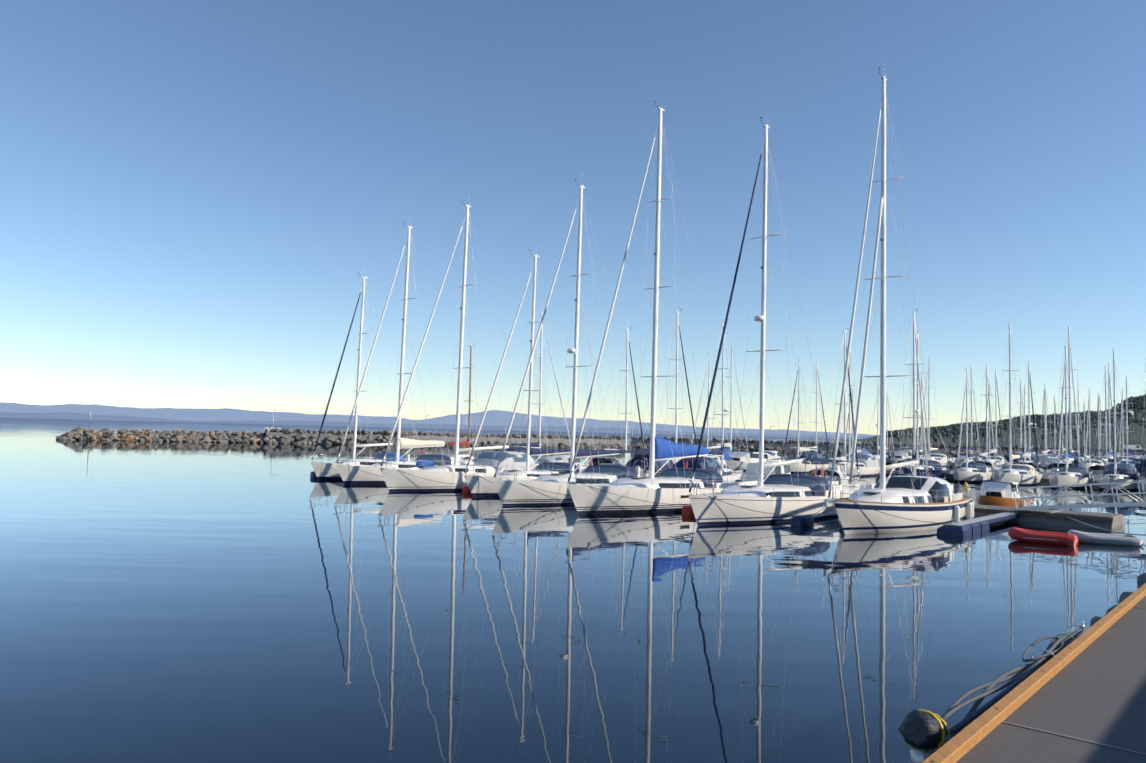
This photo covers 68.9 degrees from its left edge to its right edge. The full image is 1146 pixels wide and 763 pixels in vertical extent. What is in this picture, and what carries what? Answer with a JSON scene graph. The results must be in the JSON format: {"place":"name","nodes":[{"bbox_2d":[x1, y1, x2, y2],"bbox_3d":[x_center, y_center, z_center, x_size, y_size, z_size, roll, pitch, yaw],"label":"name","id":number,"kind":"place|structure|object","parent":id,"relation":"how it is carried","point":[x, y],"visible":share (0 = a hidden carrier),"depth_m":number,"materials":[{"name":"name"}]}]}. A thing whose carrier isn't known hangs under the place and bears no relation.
{"place":"outdoors","nodes":[
{"label":"outdoors","id":0,"kind":"place"},
{"bbox_2d":[0,412,869,438],"bbox_3d":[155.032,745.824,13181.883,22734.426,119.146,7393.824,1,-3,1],"label":"mountains","id":1,"kind":"structure","parent":0,"point":[68,415],"depth_m":13279.75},
{"bbox_2d":[0,402,876,436],"bbox_3d":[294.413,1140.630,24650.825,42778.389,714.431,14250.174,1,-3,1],"label":"mountains","id":2,"kind":"structure","parent":0,"point":[495,417],"depth_m":25466.14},
{"bbox_2d":[0,418,1145,762],"bbox_3d":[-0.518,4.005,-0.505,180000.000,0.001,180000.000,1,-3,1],"label":"sea water","id":3,"kind":"structure","parent":0,"point":[188,602],"depth_m":18.37,"materials":[{"name":"blue liquid"}]},
{"bbox_2d":[56,426,265,442],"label":"mole head rocks","id":4,"kind":"object","parent":3,"relation":"on","point":[107,434],"visible":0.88,"depth_m":170.75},
{"bbox_2d":[311,272,426,479],"bbox_3d":[-15.670,-0.369,66.418,10.987,17.200,3.757,5,-5,-45],"label":"yacht","id":5,"kind":"object","parent":3,"relation":"on","point":[322,470],"visible":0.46,"depth_m":64.78,"materials":[{"name":"white plastic"}]},
{"bbox_2d":[336,221,473,483],"bbox_3d":[-11.715,-2.139,62.830,4.214,20.500,13.249,-2,-5,43],"label":"yacht","id":6,"kind":"object","parent":3,"relation":"on","point":[350,474],"visible":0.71,"depth_m":61.43,"materials":[{"name":"white plastic"}]},
{"bbox_2d":[419,346,486,462],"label":"yacht","id":7,"kind":"object","parent":3,"relation":"on","point":[467,443],"visible":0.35,"depth_m":85.38,"materials":[{"name":"white plastic"}]},
{"bbox_2d":[380,195,548,491],"bbox_3d":[-6.902,-2.511,57.967,4.570,20.900,14.874,-2,-5,44],"label":"yacht","id":8,"kind":"object","parent":3,"relation":"on","point":[400,480],"visible":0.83,"depth_m":56.02,"materials":[{"name":"white plastic"}]},
{"bbox_2d":[416,461,434,466],"bbox_3d":[-9.640,5.377,54.620,0.560,0.400,1.500,-2,-5,41],"label":"blue sail bag","id":9,"kind":"object","parent":8,"relation":"on","point":[424,464],"visible":1,"depth_m":54.35,"materials":[{"name":"fabric"}]},
{"bbox_2d":[89,404,905,445],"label":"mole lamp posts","id":10,"kind":"object","parent":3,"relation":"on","point":[426,419],"visible":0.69,"depth_m":186.94,"materials":[{"name":"metal"}]},
{"bbox_2d":[496,311,570,458],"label":"yacht","id":11,"kind":"object","parent":3,"relation":"on","point":[533,445],"visible":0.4,"depth_m":78.97,"materials":[{"name":"white"}]},
{"bbox_2d":[464,243,603,496],"bbox_3d":[-2.115,-0.581,54.731,4.125,16.900,12.784,-2,-5,45],"label":"yacht","id":12,"kind":"object","parent":3,"relation":"on","point":[478,486],"visible":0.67,"depth_m":53.66,"materials":[{"name":"white plastic"}]},
{"bbox_2d":[538,455,589,465],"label":"motorboat","id":13,"kind":"object","parent":3,"relation":"on","point":[560,458],"visible":0.25,"depth_m":72.16,"materials":[{"name":"white plastic"}]},
{"bbox_2d":[493,179,668,505],"bbox_3d":[1.060,-2.383,50.101,4.724,20.100,15.252,-2,-5,43],"label":"yacht","id":14,"kind":"object","parent":3,"relation":"on","point":[513,493],"visible":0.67,"depth_m":48.10,"materials":[{"name":"white plastic"}]},
{"bbox_2d":[576,322,644,471],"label":"yacht","id":15,"kind":"object","parent":3,"relation":"on","point":[607,461],"visible":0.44,"depth_m":72.12,"materials":[{"name":"white"}]},
{"bbox_2d":[310,471,975,525],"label":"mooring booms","id":16,"kind":"object","parent":3,"relation":"on","point":[800,520],"visible":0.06,"depth_m":39.87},
{"bbox_2d":[324,463,986,523],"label":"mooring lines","id":17,"kind":"object","parent":3,"relation":"on","point":[676,504],"visible":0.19,"depth_m":40.68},
{"bbox_2d":[620,307,696,477],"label":"yacht","id":18,"kind":"object","parent":3,"relation":"on","point":[658,464],"visible":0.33,"depth_m":67.37,"materials":[{"name":"white"}]},
{"bbox_2d":[567,100,767,514],"bbox_3d":[5.393,-4.213,47.009,4.790,23.600,16.692,-2,-5,44],"label":"yacht","id":19,"kind":"object","parent":3,"relation":"on","point":[668,487],"visible":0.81,"depth_m":44.75,"materials":[{"name":"white plastic"}]},
{"bbox_2d":[667,316,743,480],"bbox_3d":[10.938,1.663,64.924,3.224,14.300,9.412,-2,-5,42],"label":"yacht","id":20,"kind":"object","parent":3,"relation":"on","point":[710,463],"visible":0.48,"depth_m":64.60,"materials":[{"name":"white plastic"}]},
{"bbox_2d":[691,354,732,467],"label":"yacht","id":21,"kind":"object","parent":3,"relation":"on","point":[727,452],"visible":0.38,"depth_m":103.98,"materials":[{"name":"white plastic"}]},
{"bbox_2d":[704,342,747,450],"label":"yacht","id":22,"kind":"object","parent":3,"relation":"on","point":[727,444],"visible":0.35,"depth_m":120.00,"materials":[{"name":"white"}]},
{"bbox_2d":[725,451,778,470],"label":"motorboat","id":23,"kind":"object","parent":3,"relation":"on","point":[749,457],"visible":0.5,"depth_m":98.20,"materials":[{"name":"white plastic"}]},
{"bbox_2d":[728,461,795,482],"bbox_3d":[14.199,7.244,60.896,3.050,2.839,8.618,-2,-5,41],"label":"motorboat","id":24,"kind":"object","parent":3,"relation":"on","point":[750,468],"visible":0.15,"depth_m":60.37,"materials":[{"name":"white plastic"}]},
{"bbox_2d":[756,451,784,461],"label":"motorboat","id":25,"kind":"object","parent":3,"relation":"on","point":[776,453],"visible":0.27,"depth_m":112.35,"materials":[{"name":"white"}]},
{"bbox_2d":[688,113,866,524],"bbox_3d":[10.477,-3.207,43.292,4.791,21.400,15.775,-2,-5,45],"label":"sailboat","id":26,"kind":"object","parent":3,"relation":"on","point":[789,496],"visible":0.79,"depth_m":40.97,"materials":[{"name":"white plastic"}]},
{"bbox_2d":[782,356,828,472],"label":"yacht","id":27,"kind":"object","parent":3,"relation":"on","point":[811,464],"visible":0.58,"depth_m":96.11,"materials":[{"name":"white"}]},
{"bbox_2d":[788,363,829,463],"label":"yacht","id":28,"kind":"object","parent":3,"relation":"on","point":[816,422],"visible":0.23,"depth_m":110.04,"materials":[{"name":"white"}]},
{"bbox_2d":[803,328,860,488],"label":"yacht","id":29,"kind":"object","parent":3,"relation":"on","point":[836,480],"visible":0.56,"depth_m":58.66,"materials":[{"name":"white plastic"}]},
{"bbox_2d":[834,347,879,476],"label":"yacht","id":30,"kind":"object","parent":3,"relation":"on","point":[868,465],"visible":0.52,"depth_m":91.56,"materials":[{"name":"white plastic"}]},
{"bbox_2d":[846,389,869,455],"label":"yacht","id":31,"kind":"object","parent":3,"relation":"on","point":[866,451],"visible":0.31,"depth_m":141.50,"materials":[{"name":"white"}]},
{"bbox_2d":[640,467,1122,528],"bbox_3d":[4.684,7.282,61.396,59.740,1.950,3.860,-2,-5,41],"label":"pontoon","id":32,"kind":"object","parent":3,"relation":"on","point":[1095,519],"visible":0.21,"depth_m":42.69,"materials":[{"name":"grey"}]},
{"bbox_2d":[1013,481,1145,510],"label":"gangway","id":33,"kind":"object","parent":32,"relation":"on","point":[1092,504],"visible":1,"depth_m":41.76,"materials":[{"name":"metal"}]},
{"bbox_2d":[869,380,893,463],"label":"yacht","id":34,"kind":"object","parent":3,"relation":"on","point":[888,456],"visible":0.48,"depth_m":137.81,"materials":[{"name":"white"}]},
{"bbox_2d":[871,395,893,453],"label":"yacht","id":35,"kind":"object","parent":3,"relation":"on","point":[887,433],"visible":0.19,"depth_m":151.42,"materials":[{"name":"white metal"}]},
{"bbox_2d":[862,309,931,488],"bbox_3d":[21.862,1.437,54.938,3.080,14.100,8.877,-2,-5,42],"label":"yacht","id":36,"kind":"object","parent":3,"relation":"on","point":[913,451],"visible":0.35,"depth_m":56.07,"materials":[{"name":"white"}]},
{"bbox_2d":[824,67,973,533],"bbox_3d":[15.320,-3.885,39.986,4.379,22.600,14.622,-2,-5,45],"label":"sailboat","id":37,"kind":"object","parent":3,"relation":"on","point":[927,499],"visible":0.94,"depth_m":38.33,"materials":[{"name":"white plastic"}]},
{"bbox_2d":[891,451,919,463],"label":"motorboat","id":38,"kind":"object","parent":3,"relation":"on","point":[895,459],"visible":0.44,"depth_m":134.35,"materials":[{"name":"white"}]},
{"bbox_2d":[895,375,930,470],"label":"yacht","id":39,"kind":"object","parent":3,"relation":"on","point":[898,469],"visible":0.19,"depth_m":100.67,"materials":[{"name":"white"}]},
{"bbox_2d":[900,330,949,478],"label":"yacht","id":40,"kind":"object","parent":3,"relation":"on","point":[937,469],"visible":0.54,"depth_m":86.67,"materials":[{"name":"white plastic"}]},
{"bbox_2d":[918,356,954,466],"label":"yacht","id":41,"kind":"object","parent":3,"relation":"on","point":[942,459],"visible":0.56,"depth_m":131.34,"materials":[{"name":"white plastic"}]},
{"bbox_2d":[955,451,976,467],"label":"motorboat","id":42,"kind":"object","parent":3,"relation":"on","point":[962,459],"visible":0.44,"depth_m":130.43,"materials":[{"name":"white"}]},
{"bbox_2d":[952,364,980,462],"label":"yacht","id":43,"kind":"object","parent":3,"relation":"on","point":[971,448],"visible":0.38,"depth_m":143.80,"materials":[{"name":"white"}]},
{"bbox_2d":[828,456,1113,486],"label":"pontoons","id":44,"kind":"object","parent":3,"relation":"on","point":[1042,481],"visible":0.06,"depth_m":89.98,"materials":[{"name":"grey"}]},
{"bbox_2d":[953,369,991,481],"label":"yacht","id":45,"kind":"object","parent":3,"relation":"on","point":[967,471],"visible":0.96,"depth_m":84.34,"materials":[{"name":"white"}]},
{"bbox_2d":[937,512,1019,535],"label":"finger pier","id":46,"kind":"structure","parent":3,"relation":"on","point":[967,527],"depth_m":37.55,"materials":[{"name":"blue plastic"}]},
{"bbox_2d":[971,364,999,474],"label":"yacht","id":47,"kind":"object","parent":3,"relation":"on","point":[987,464],"visible":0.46,"depth_m":95.75,"materials":[{"name":"white"}]},
{"bbox_2d":[977,369,1004,460],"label":"yacht","id":48,"kind":"object","parent":3,"relation":"on","point":[996,396],"visible":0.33,"depth_m":140.93,"materials":[{"name":"white"}]},
{"bbox_2d":[982,381,1008,467],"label":"yacht","id":49,"kind":"object","parent":3,"relation":"on","point":[1001,460],"visible":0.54,"depth_m":126.51,"materials":[{"name":"white"}]},
{"bbox_2d":[975,481,1034,506],"bbox_3d":[25.676,7.128,50.023,2.696,2.343,6.600,-2,-5,41],"label":"motorboat","id":50,"kind":"object","parent":3,"relation":"on","point":[997,493],"visible":0.54,"depth_m":49.02,"materials":[{"name":"white plastic"}]},
{"bbox_2d":[1004,378,1028,463],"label":"yacht","id":51,"kind":"object","parent":3,"relation":"on","point":[1006,456],"visible":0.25,"depth_m":137.41,"materials":[{"name":"white"}]},
{"bbox_2d":[993,323,1041,485],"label":"yacht","id":52,"kind":"object","parent":3,"relation":"on","point":[1024,475],"visible":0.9,"depth_m":80.56,"materials":[{"name":"white plastic"}]},
{"bbox_2d":[1012,361,1042,473],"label":"yacht","id":53,"kind":"object","parent":3,"relation":"on","point":[1028,455],"visible":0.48,"depth_m":93.41,"materials":[{"name":"white"}]},
{"bbox_2d":[1017,385,1042,467],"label":"yacht","id":54,"kind":"object","parent":3,"relation":"on","point":[1034,460],"visible":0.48,"depth_m":124.31,"materials":[{"name":"white"}]},
{"bbox_2d":[923,572,1145,760],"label":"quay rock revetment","id":55,"kind":"object","parent":3,"relation":"in","point":[1141,579],"depth_m":9.99,"materials":[{"name":"concrete"},{"name":"wood"}]},
{"bbox_2d":[898,709,949,762],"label":"wrapped bollard","id":56,"kind":"object","parent":55,"relation":"on","point":[922,731],"visible":0.81,"depth_m":5.58,"materials":[{"name":"black"}]},
{"bbox_2d":[941,621,1086,735],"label":"mooring ropes","id":57,"kind":"object","parent":55,"relation":"on","point":[1026,671],"visible":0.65,"depth_m":6.60,"materials":[{"name":"white fabric"}]},
{"bbox_2d":[1032,393,1051,466],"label":"yacht","id":58,"kind":"object","parent":3,"relation":"on","point":[1046,458],"visible":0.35,"depth_m":131.74,"materials":[{"name":"white"}]},
{"bbox_2d":[1038,383,1060,458],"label":"yacht","id":59,"kind":"object","parent":3,"relation":"on","point":[1045,426],"visible":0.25,"depth_m":162.50,"materials":[{"name":"white"}]},
{"bbox_2d":[1050,393,1061,457],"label":"yacht","id":60,"kind":"object","parent":3,"relation":"on","point":[1054,428],"visible":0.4,"depth_m":175.91,"materials":[{"name":"white metal"}]},
{"bbox_2d":[1046,458,1069,469],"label":"motorboat","id":61,"kind":"object","parent":3,"relation":"on","point":[1051,461],"visible":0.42,"depth_m":121.46,"materials":[{"name":"white plastic"}]},
{"bbox_2d":[1040,326,1086,477],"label":"yacht","id":62,"kind":"object","parent":3,"relation":"on","point":[1046,473],"visible":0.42,"depth_m":91.50,"materials":[{"name":"white plastic"}]},
{"bbox_2d":[1056,384,1072,456],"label":"yacht","id":63,"kind":"object","parent":3,"relation":"on","point":[1062,452],"visible":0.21,"depth_m":198.83,"materials":[{"name":"white"}]},
{"bbox_2d":[1049,346,1093,488],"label":"yacht","id":64,"kind":"object","parent":3,"relation":"on","point":[1067,475],"visible":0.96,"depth_m":77.69,"materials":[{"name":"white"}]},
{"bbox_2d":[1060,457,1084,464],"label":"motorboat","id":65,"kind":"object","parent":3,"relation":"on","point":[1076,461],"visible":0.21,"depth_m":128.13,"materials":[{"name":"white plastic"}]},
{"bbox_2d":[1063,400,1084,456],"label":"yacht","id":66,"kind":"object","parent":3,"relation":"on","point":[1074,435],"visible":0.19,"depth_m":160.05,"materials":[{"name":"white"}]},
{"bbox_2d":[1071,385,1088,459],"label":"yacht","id":67,"kind":"object","parent":3,"relation":"on","point":[1078,425],"visible":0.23,"depth_m":173.74,"materials":[{"name":"white"}]},
{"bbox_2d":[1080,398,1091,458],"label":"yacht","id":68,"kind":"object","parent":3,"relation":"on","point":[1084,415],"visible":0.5,"depth_m":197.01,"materials":[{"name":"white"}]},
{"bbox_2d":[1080,387,1103,468],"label":"yacht","id":69,"kind":"object","parent":3,"relation":"on","point":[1089,463],"visible":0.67,"depth_m":118.56,"materials":[{"name":"white"}]},
{"bbox_2d":[1087,398,1104,459],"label":"yacht","id":70,"kind":"object","parent":3,"relation":"on","point":[1099,434],"visible":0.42,"depth_m":169.84,"materials":[{"name":"white"}]},
{"bbox_2d":[1092,392,1108,459],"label":"yacht","id":71,"kind":"object","parent":3,"relation":"on","point":[1099,456],"visible":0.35,"depth_m":157.62,"materials":[{"name":"white"}]},
{"bbox_2d":[1088,365,1118,479],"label":"yacht","id":72,"kind":"object","parent":3,"relation":"on","point":[1096,469],"visible":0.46,"depth_m":87.49,"materials":[{"name":"blue"}]},
{"bbox_2d":[1068,517,1145,535],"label":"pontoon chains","id":73,"kind":"object","parent":3,"relation":"on","point":[1114,531],"visible":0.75,"depth_m":39.13,"materials":[{"name":"grey metal"}]},
{"bbox_2d":[1095,363,1119,465],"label":"yacht","id":74,"kind":"object","parent":3,"relation":"on","point":[1110,461],"visible":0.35,"depth_m":130.47,"materials":[{"name":"white"}]},
{"bbox_2d":[1104,404,1120,458],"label":"yacht","id":75,"kind":"object","parent":3,"relation":"on","point":[1112,454],"visible":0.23,"depth_m":194.81,"materials":[{"name":"white"}]},
{"bbox_2d":[1097,348,1139,490],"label":"yacht","id":76,"kind":"object","parent":3,"relation":"on","point":[1116,471],"visible":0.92,"depth_m":75.88,"materials":[{"name":"white"}]},
{"bbox_2d":[1116,386,1138,460],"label":"yacht","id":77,"kind":"object","parent":3,"relation":"on","point":[1123,458],"visible":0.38,"depth_m":154.21,"materials":[{"name":"white metal"}]},
{"bbox_2d":[1118,376,1139,465],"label":"yacht","id":78,"kind":"object","parent":3,"relation":"on","point":[1134,463],"visible":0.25,"depth_m":115.15,"materials":[{"name":"white"}]},
{"bbox_2d":[1130,385,1145,479],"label":"yacht","id":79,"kind":"object","parent":3,"relation":"on","point":[1139,466],"visible":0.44,"depth_m":82.36,"materials":[{"name":"blue"}]},
{"bbox_2d":[1134,364,1145,462],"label":"yacht","id":80,"kind":"object","parent":3,"relation":"on","point":[1142,438],"visible":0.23,"depth_m":125.58,"materials":[{"name":"blue"}]},
{"bbox_2d":[1139,445,1145,491],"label":"yacht","id":81,"kind":"object","parent":3,"relation":"on","point":[1140,485],"visible":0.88,"depth_m":72.41,"materials":[{"name":"blue"}]},
{"bbox_2d":[0,0,1145,434],"label":"sky","id":82,"kind":"structure","parent":0,"point":[195,195],"materials":[{"name":"blue"}]},
{"bbox_2d":[263,428,1145,456],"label":"mole wall","id":83,"kind":"structure","parent":0,"point":[284,436],"depth_m":224.46,"materials":[{"name":"grey stone"}]},
{"bbox_2d":[264,427,280,431],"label":"white mole shelter","id":84,"kind":"object","parent":83,"relation":"on","point":[268,428],"visible":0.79,"depth_m":179.86,"materials":[{"name":"white"}]},
{"bbox_2d":[1122,445,1145,449],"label":"white van","id":85,"kind":"object","parent":83,"relation":"on","point":[1134,447],"visible":0.25,"depth_m":237.47,"materials":[{"name":"white metal"}]},
{"bbox_2d":[839,409,1145,448],"bbox_3d":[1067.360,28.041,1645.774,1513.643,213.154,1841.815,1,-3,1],"label":"hill","id":86,"kind":"structure","parent":0,"point":[1136,429],"depth_m":981.03,"materials":[{"name":"green plant"}]},
{"bbox_2d":[886,393,1145,443],"bbox_3d":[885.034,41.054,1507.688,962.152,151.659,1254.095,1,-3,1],"label":"hill trees","id":87,"kind":"object","parent":86,"relation":"on","point":[1139,404],"depth_m":1250.11,"materials":[{"name":"green plant"}]},
{"bbox_2d":[956,596,1145,762],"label":"quay slab","id":88,"kind":"structure","parent":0,"point":[1087,704],"depth_m":5.72,"materials":[{"name":"grey concrete"}]},
{"bbox_2d":[922,583,1145,762],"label":"wooden dock edging","id":89,"kind":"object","parent":88,"relation":"on","point":[960,744],"depth_m":5.99,"materials":[{"name":"brown wood"}]},
{"bbox_2d":[1008,527,1143,546],"bbox_3d":[20.713,6.395,34.300,5.238,0.569,2.330,1,-3,1],"label":"dinghy","id":90,"kind":"object","parent":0,"point":[1041,537],"depth_m":33.97,"materials":[{"name":"red rubber"}]}
]}

